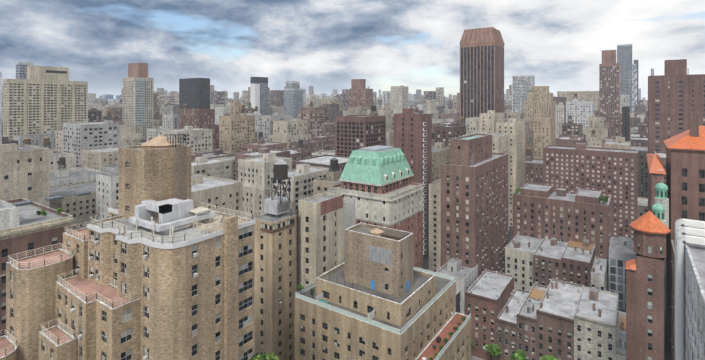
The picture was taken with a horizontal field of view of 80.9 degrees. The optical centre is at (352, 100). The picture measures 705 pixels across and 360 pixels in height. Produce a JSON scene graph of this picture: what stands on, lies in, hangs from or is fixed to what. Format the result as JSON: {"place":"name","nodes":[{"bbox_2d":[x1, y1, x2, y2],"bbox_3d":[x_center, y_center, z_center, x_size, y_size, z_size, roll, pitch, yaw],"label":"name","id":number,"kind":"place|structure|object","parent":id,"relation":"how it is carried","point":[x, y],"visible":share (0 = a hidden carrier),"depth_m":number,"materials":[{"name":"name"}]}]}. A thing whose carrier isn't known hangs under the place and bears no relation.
{"place":"outdoors","nodes":[
{"label":"outdoors","id":0,"kind":"place"},
{"bbox_2d":[0,191,90,336],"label":"brown building","id":1,"kind":"structure","parent":0,"point":[24,226],"depth_m":103.56,"materials":[{"name":"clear brick"}]},
{"bbox_2d":[88,98,104,106],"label":"grey tower","id":2,"kind":"structure","parent":0,"point":[96,101],"depth_m":1099.70,"materials":[{"name":"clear concrete"}]},
{"bbox_2d":[0,0,704,99],"label":"sky","id":3,"kind":"structure","parent":0,"point":[324,45],"materials":[{"name":"grey"}]},
{"bbox_2d":[350,79,372,109],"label":"high-rise building","id":4,"kind":"structure","parent":0,"point":[361,92],"depth_m":911.52,"materials":[{"name":"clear glass"}]},
{"bbox_2d":[436,258,477,314],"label":"building","id":5,"kind":"structure","parent":0,"point":[466,278],"depth_m":161.70,"materials":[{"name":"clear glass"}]},
{"bbox_2d":[423,226,670,359],"bbox_3d":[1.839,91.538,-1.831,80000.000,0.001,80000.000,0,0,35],"label":"ground","id":6,"kind":"structure","parent":0,"point":[667,353],"depth_m":181.35,"materials":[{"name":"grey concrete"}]},
{"bbox_2d":[0,72,1,143],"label":"building","id":7,"kind":"structure","parent":6,"relation":"on","point":[0,107],"depth_m":326.36,"materials":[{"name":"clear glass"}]},
{"bbox_2d":[16,62,32,78],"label":"high-rise building","id":8,"kind":"structure","parent":6,"relation":"on","point":[21,70],"depth_m":554.70,"materials":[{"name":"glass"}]},
{"bbox_2d":[3,65,87,139],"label":"apartment building","id":9,"kind":"structure","parent":6,"relation":"on","point":[42,99],"depth_m":468.64,"materials":[{"name":"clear concrete"}]},
{"bbox_2d":[0,132,255,359],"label":"apartment building","id":10,"kind":"structure","parent":6,"relation":"on","point":[157,264],"depth_m":67.00,"materials":[{"name":"brown brick"}]},
{"bbox_2d":[104,94,166,100],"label":"buildings","id":11,"kind":"structure","parent":6,"relation":"on","point":[108,96],"depth_m":2091.34,"materials":[{"name":"glass"}]},
{"bbox_2d":[122,63,153,140],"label":"slim tower","id":12,"kind":"structure","parent":6,"relation":"on","point":[138,98],"depth_m":564.06,"materials":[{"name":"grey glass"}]},
{"bbox_2d":[179,78,209,108],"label":"building","id":13,"kind":"structure","parent":6,"relation":"on","point":[194,93],"depth_m":706.47,"materials":[{"name":"grey glass"}]},
{"bbox_2d":[179,108,218,149],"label":"building","id":14,"kind":"structure","parent":6,"relation":"on","point":[200,118],"depth_m":422.22,"materials":[{"name":"clear brick"}]},
{"bbox_2d":[230,100,241,115],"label":"tan tower","id":15,"kind":"structure","parent":6,"relation":"on","point":[235,107],"depth_m":469.42,"materials":[{"name":"beige brick"}]},
{"bbox_2d":[219,104,254,153],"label":"tan tower","id":16,"kind":"structure","parent":6,"relation":"on","point":[235,131],"depth_m":383.92,"materials":[{"name":"beige brick"}]},
{"bbox_2d":[250,77,267,114],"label":"high-rise building","id":17,"kind":"structure","parent":6,"relation":"on","point":[259,92],"depth_m":652.84,"materials":[{"name":"concrete"}]},
{"bbox_2d":[253,159,298,359],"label":"beige building","id":18,"kind":"structure","parent":6,"relation":"on","point":[276,255],"depth_m":117.26,"materials":[{"name":"clear brick"}]},
{"bbox_2d":[284,81,302,118],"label":"high-rise building","id":19,"kind":"structure","parent":6,"relation":"on","point":[293,98],"depth_m":804.63,"materials":[{"name":"glass"}]},
{"bbox_2d":[298,192,342,289],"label":"cream building","id":20,"kind":"structure","parent":6,"relation":"on","point":[321,234],"depth_m":123.17,"materials":[{"name":"beige brick"}]},
{"bbox_2d":[2,85,647,147],"bbox_3d":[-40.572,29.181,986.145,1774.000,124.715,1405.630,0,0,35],"label":"buildings","id":21,"kind":"structure","parent":6,"relation":"on","point":[598,129],"depth_m":731.75,"materials":[{"name":"grey concrete"}]},
{"bbox_2d":[2,85,647,112],"bbox_3d":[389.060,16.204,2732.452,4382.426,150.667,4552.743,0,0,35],"label":"buildings","id":22,"kind":"structure","parent":6,"relation":"on","point":[437,95],"depth_m":1755.89,"materials":[{"name":"grey concrete"}]},
{"bbox_2d":[318,95,342,110],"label":"tan tower","id":23,"kind":"structure","parent":6,"relation":"on","point":[337,100],"depth_m":914.38,"materials":[{"name":"beige concrete"}]},
{"bbox_2d":[343,198,355,262],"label":"building","id":24,"kind":"structure","parent":6,"relation":"on","point":[349,212],"depth_m":135.60,"materials":[{"name":"white concrete"}]},
{"bbox_2d":[0,101,704,359],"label":"buildings","id":25,"kind":"structure","parent":6,"relation":"on","point":[80,157],"depth_m":252.13,"materials":[{"name":"beige concrete"}]},
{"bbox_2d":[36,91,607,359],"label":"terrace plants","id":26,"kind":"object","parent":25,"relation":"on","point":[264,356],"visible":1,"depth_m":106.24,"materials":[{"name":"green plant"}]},
{"bbox_2d":[335,104,385,156],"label":"office building","id":27,"kind":"structure","parent":6,"relation":"on","point":[354,132],"depth_m":307.92,"materials":[{"name":"brick"}]},
{"bbox_2d":[99,85,644,101],"bbox_3d":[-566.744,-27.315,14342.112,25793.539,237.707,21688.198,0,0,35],"label":"buildings","id":28,"kind":"structure","parent":6,"relation":"on","point":[418,92],"depth_m":4272.84,"materials":[{"name":"grey concrete"}]},
{"bbox_2d":[328,145,423,268],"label":"building","id":29,"kind":"structure","parent":6,"relation":"on","point":[380,186],"depth_m":160.66,"materials":[{"name":"white stone"}]},
{"bbox_2d":[294,223,470,359],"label":"tan building","id":30,"kind":"structure","parent":6,"relation":"on","point":[377,295],"depth_m":104.58,"materials":[{"name":"beige brick"}]},
{"bbox_2d":[394,108,431,260],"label":"dark brown building","id":31,"kind":"structure","parent":6,"relation":"on","point":[412,136],"depth_m":237.83,"materials":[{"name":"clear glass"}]},
{"bbox_2d":[456,291,459,312],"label":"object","id":32,"kind":"object","parent":6,"relation":"on","point":[458,302],"visible":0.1,"depth_m":154.29,"materials":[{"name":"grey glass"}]},
{"bbox_2d":[441,134,507,277],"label":"brown building","id":33,"kind":"structure","parent":6,"relation":"on","point":[474,201],"depth_m":173.99,"materials":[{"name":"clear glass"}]},
{"bbox_2d":[471,355,483,359],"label":"pavements","id":34,"kind":"structure","parent":6,"relation":"on","point":[474,358],"depth_m":146.62,"materials":[{"name":"grey concrete"}]},
{"bbox_2d":[459,27,504,123],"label":"bronze tower","id":35,"kind":"structure","parent":6,"relation":"on","point":[481,70],"depth_m":514.62,"materials":[{"name":"brown metal"}]},
{"bbox_2d":[462,132,508,230],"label":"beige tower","id":36,"kind":"structure","parent":6,"relation":"on","point":[500,143],"depth_m":284.06,"materials":[{"name":"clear glass"}]},
{"bbox_2d":[479,110,503,132],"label":"beige tower","id":37,"kind":"structure","parent":6,"relation":"on","point":[489,120],"depth_m":333.93,"materials":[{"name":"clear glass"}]},
{"bbox_2d":[496,118,524,225],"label":"beige tower","id":38,"kind":"structure","parent":6,"relation":"on","point":[513,128],"depth_m":303.25,"materials":[{"name":"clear glass"}]},
{"bbox_2d":[471,339,556,359],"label":"trees","id":39,"kind":"object","parent":6,"relation":"on","point":[493,349],"visible":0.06,"depth_m":137.26,"materials":[{"name":"green plant"}]},
{"bbox_2d":[512,75,534,111],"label":"high-rise building","id":40,"kind":"structure","parent":6,"relation":"on","point":[521,86],"depth_m":1019.30,"materials":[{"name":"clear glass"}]},
{"bbox_2d":[367,68,688,98],"bbox_3d":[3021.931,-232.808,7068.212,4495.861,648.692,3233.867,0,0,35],"label":"horizon needles","id":41,"kind":"object","parent":6,"relation":"on","point":[448,97],"visible":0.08,"depth_m":7043.45,"materials":[{"name":"grey glass"}]},
{"bbox_2d":[524,86,555,118],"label":"tan tower","id":42,"kind":"structure","parent":6,"relation":"on","point":[541,102],"depth_m":615.79,"materials":[{"name":"beige stone"}]},
{"bbox_2d":[525,114,554,158],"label":"tan tower","id":43,"kind":"structure","parent":6,"relation":"on","point":[543,128],"depth_m":427.51,"materials":[{"name":"beige brick"}]},
{"bbox_2d":[465,269,625,359],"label":"townhouses","id":44,"kind":"structure","parent":6,"relation":"on","point":[560,319],"depth_m":140.27,"materials":[{"name":"brown brick"}]},
{"bbox_2d":[505,233,607,291],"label":"townhouses","id":45,"kind":"structure","parent":6,"relation":"on","point":[530,262],"depth_m":187.13,"materials":[{"name":"beige brick"}]},
{"bbox_2d":[555,102,565,137],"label":"building","id":46,"kind":"structure","parent":6,"relation":"on","point":[560,114],"depth_m":546.51,"materials":[{"name":"white concrete"}]},
{"bbox_2d":[513,183,610,291],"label":"terraced building","id":47,"kind":"structure","parent":6,"relation":"on","point":[543,211],"depth_m":204.78,"materials":[{"name":"brown brick"}]},
{"bbox_2d":[557,91,598,110],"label":"apartment building","id":48,"kind":"structure","parent":6,"relation":"on","point":[585,96],"depth_m":1027.05,"materials":[{"name":"beige concrete"}]},
{"bbox_2d":[599,50,619,121],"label":"skyscraper","id":49,"kind":"structure","parent":6,"relation":"on","point":[609,85],"depth_m":663.43,"materials":[{"name":"brick"}]},
{"bbox_2d":[609,236,635,309],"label":"building","id":50,"kind":"structure","parent":6,"relation":"on","point":[621,251],"depth_m":183.16,"materials":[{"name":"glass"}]},
{"bbox_2d":[617,44,631,112],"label":"skyscraper","id":51,"kind":"structure","parent":6,"relation":"on","point":[624,55],"depth_m":1016.77,"materials":[{"name":"glass"}]},
{"bbox_2d":[622,106,629,140],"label":"building","id":52,"kind":"structure","parent":6,"relation":"on","point":[626,122],"depth_m":424.74,"materials":[{"name":"black glass"}]},
{"bbox_2d":[632,64,636,110],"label":"high-rise building","id":53,"kind":"structure","parent":6,"relation":"on","point":[634,85],"depth_m":1315.73,"materials":[{"name":"grey glass"}]},
{"bbox_2d":[634,60,637,99],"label":"skyscraper","id":54,"kind":"structure","parent":6,"relation":"on","point":[636,62],"depth_m":1516.44,"materials":[{"name":"clear glass"}]},
{"bbox_2d":[566,93,593,133],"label":"white tower","id":55,"kind":"structure","parent":0,"point":[580,111],"depth_m":530.96,"materials":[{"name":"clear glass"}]},
{"bbox_2d":[543,143,637,239],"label":"slab building","id":56,"kind":"structure","parent":0,"point":[612,173],"depth_m":274.25,"materials":[{"name":"brown brick"}]},
{"bbox_2d":[625,115,704,359],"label":"building","id":57,"kind":"structure","parent":0,"point":[679,194],"depth_m":106.03,"materials":[{"name":"brown brick"}]},
{"bbox_2d":[648,59,704,153],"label":"brown tower","id":58,"kind":"structure","parent":0,"point":[676,96],"depth_m":324.36,"materials":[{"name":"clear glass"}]},
{"bbox_2d":[675,219,704,359],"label":"white building","id":59,"kind":"structure","parent":0,"point":[689,297],"depth_m":63.64,"materials":[{"name":"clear glass"}]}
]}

